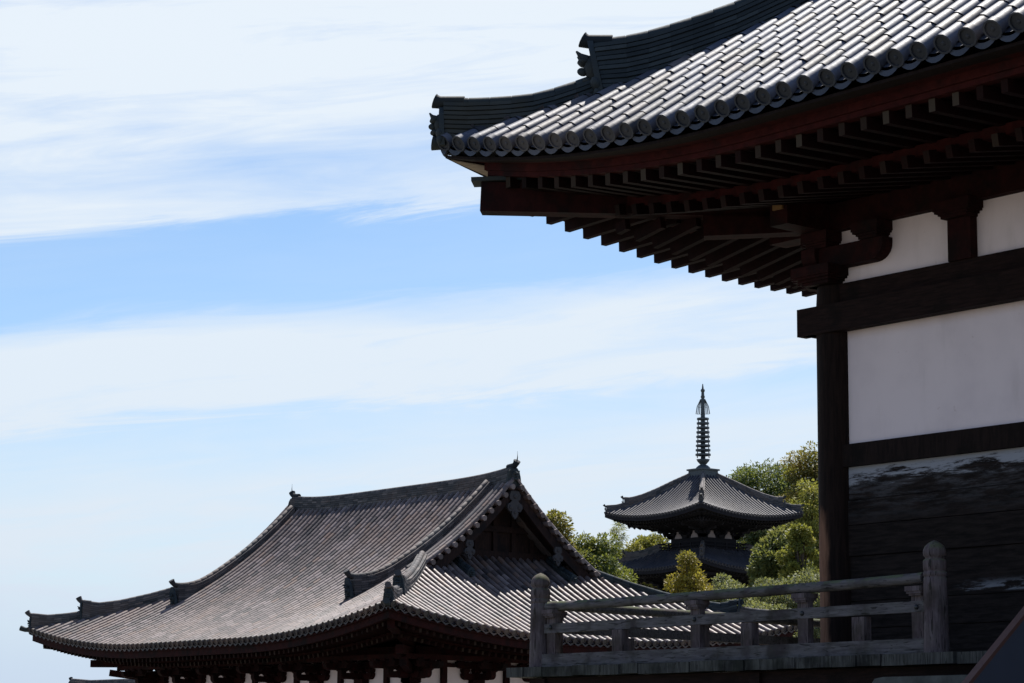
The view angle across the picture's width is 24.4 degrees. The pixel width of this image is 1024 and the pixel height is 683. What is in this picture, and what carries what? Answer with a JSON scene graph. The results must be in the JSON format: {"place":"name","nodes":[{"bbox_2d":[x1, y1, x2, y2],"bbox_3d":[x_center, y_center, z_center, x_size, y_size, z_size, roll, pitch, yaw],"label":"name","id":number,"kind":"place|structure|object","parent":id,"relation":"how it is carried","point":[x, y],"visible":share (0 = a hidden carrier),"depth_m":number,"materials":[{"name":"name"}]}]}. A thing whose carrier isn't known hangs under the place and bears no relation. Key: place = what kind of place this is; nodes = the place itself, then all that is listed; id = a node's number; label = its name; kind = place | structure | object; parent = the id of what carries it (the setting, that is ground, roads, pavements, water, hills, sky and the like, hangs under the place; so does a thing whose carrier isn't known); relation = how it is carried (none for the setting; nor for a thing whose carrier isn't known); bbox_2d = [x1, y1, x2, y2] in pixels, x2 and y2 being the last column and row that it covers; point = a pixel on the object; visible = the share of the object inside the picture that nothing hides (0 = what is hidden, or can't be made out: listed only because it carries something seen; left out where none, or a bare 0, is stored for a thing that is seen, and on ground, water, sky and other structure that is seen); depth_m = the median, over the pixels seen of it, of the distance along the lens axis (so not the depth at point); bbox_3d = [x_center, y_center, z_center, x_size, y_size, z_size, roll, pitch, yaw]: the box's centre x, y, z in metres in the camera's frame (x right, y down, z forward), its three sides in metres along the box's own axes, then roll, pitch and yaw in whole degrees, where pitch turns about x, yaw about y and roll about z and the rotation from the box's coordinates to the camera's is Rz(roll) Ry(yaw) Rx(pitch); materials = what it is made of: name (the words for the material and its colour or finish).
{"place":"outdoors","nodes":[
{"label":"outdoors","id":0,"kind":"place"},
{"bbox_2d":[19,451,797,682],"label":"temple hall","id":1,"kind":"structure","parent":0,"point":[430,582],"depth_m":79.46,"materials":[{"name":"tile"}]},
{"bbox_2d":[0,0,817,682],"label":"sky","id":2,"kind":"structure","parent":0,"point":[241,269],"materials":[{"name":"blue"}]},
{"bbox_3d":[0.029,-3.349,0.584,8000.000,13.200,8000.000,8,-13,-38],"label":"ground","id":3,"kind":"structure","parent":0,"visible":0},
{"bbox_2d":[68,677,134,682],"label":"hall","id":4,"kind":"structure","parent":3,"relation":"on","point":[71,679],"depth_m":123.97,"materials":[{"name":"tile"}]},
{"bbox_2d":[545,508,581,554],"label":"broadleaf tree","id":5,"kind":"object","parent":3,"relation":"on","point":[555,518],"visible":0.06,"depth_m":117.78,"materials":[{"name":"green plant"}]},
{"bbox_2d":[570,532,638,583],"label":"broadleaf tree","id":6,"kind":"object","parent":3,"relation":"on","point":[599,556],"visible":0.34,"depth_m":121.64,"materials":[{"name":"green plant"}]},
{"bbox_2d":[609,526,625,556],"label":"bamboo","id":7,"kind":"object","parent":3,"relation":"on","point":[614,531],"visible":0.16,"depth_m":150.34,"materials":[{"name":"green plant"}]},
{"bbox_2d":[610,521,628,557],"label":"bamboo","id":8,"kind":"object","parent":3,"relation":"on","point":[620,524],"visible":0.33,"depth_m":152.02,"materials":[{"name":"green plant"}]},
{"bbox_2d":[625,531,670,590],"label":"broadleaf tree","id":9,"kind":"object","parent":3,"relation":"on","point":[649,542],"visible":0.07,"depth_m":149.53,"materials":[{"name":"green plant"}]},
{"bbox_2d":[663,550,713,592],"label":"broadleaf tree","id":10,"kind":"object","parent":3,"relation":"on","point":[691,583],"visible":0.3,"depth_m":111.67,"materials":[{"name":"green plant"}]},
{"bbox_2d":[603,384,803,600],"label":"pagoda","id":11,"kind":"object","parent":3,"relation":"on","point":[707,515],"visible":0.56,"depth_m":138.78,"materials":[{"name":"tile"}]},
{"bbox_2d":[428,0,1023,682],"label":"temple hall","id":12,"kind":"structure","parent":3,"relation":"on","point":[856,166],"depth_m":27.34,"materials":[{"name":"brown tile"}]},
{"bbox_2d":[710,572,778,609],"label":"broadleaf tree","id":13,"kind":"object","parent":3,"relation":"on","point":[729,585],"visible":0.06,"depth_m":105.70,"materials":[{"name":"green plant"}]},
{"bbox_2d":[736,539,754,597],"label":"broadleaf tree","id":14,"kind":"object","parent":3,"relation":"on","point":[745,541],"visible":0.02,"depth_m":158.10,"materials":[{"name":"green plant"}]},
{"bbox_2d":[736,524,787,544],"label":"broadleaf tree","id":15,"kind":"object","parent":3,"relation":"on","point":[753,538],"visible":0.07,"depth_m":158.79,"materials":[{"name":"green plant"}]},
{"bbox_2d":[726,598,797,636],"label":"broadleaf tree","id":16,"kind":"object","parent":3,"relation":"on","point":[749,605],"visible":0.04,"depth_m":103.41,"materials":[{"name":"green plant"}]},
{"bbox_2d":[726,457,803,500],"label":"tree","id":17,"kind":"object","parent":3,"relation":"on","point":[745,475],"visible":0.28,"depth_m":177.06,"materials":[{"name":"green plant"}]},
{"bbox_2d":[745,526,814,607],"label":"broadleaf tree","id":18,"kind":"object","parent":3,"relation":"on","point":[763,562],"visible":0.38,"depth_m":126.02,"materials":[{"name":"green leaf"},{"name":"bark"}]},
{"bbox_2d":[747,567,819,638],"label":"broadleaf tree","id":19,"kind":"object","parent":3,"relation":"on","point":[787,600],"visible":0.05,"depth_m":107.06,"materials":[{"name":"green plant"}]},
{"bbox_2d":[775,522,818,583],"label":"broadleaf tree","id":20,"kind":"object","parent":3,"relation":"on","point":[799,537],"visible":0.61,"depth_m":123.65,"materials":[{"name":"green plant"}]},
{"bbox_2d":[776,440,817,520],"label":"broadleaf tree","id":21,"kind":"object","parent":3,"relation":"on","point":[804,466],"visible":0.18,"depth_m":172.46,"materials":[{"name":"green plant"}]},
{"bbox_2d":[783,477,818,570],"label":"broadleaf tree","id":22,"kind":"object","parent":3,"relation":"on","point":[809,517],"visible":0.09,"depth_m":157.91,"materials":[{"name":"green plant"}]},
{"bbox_2d":[872,607,1023,682],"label":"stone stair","id":23,"kind":"object","parent":3,"relation":"on","point":[1001,660],"visible":1,"depth_m":21.55,"materials":[{"name":"grey stone"}]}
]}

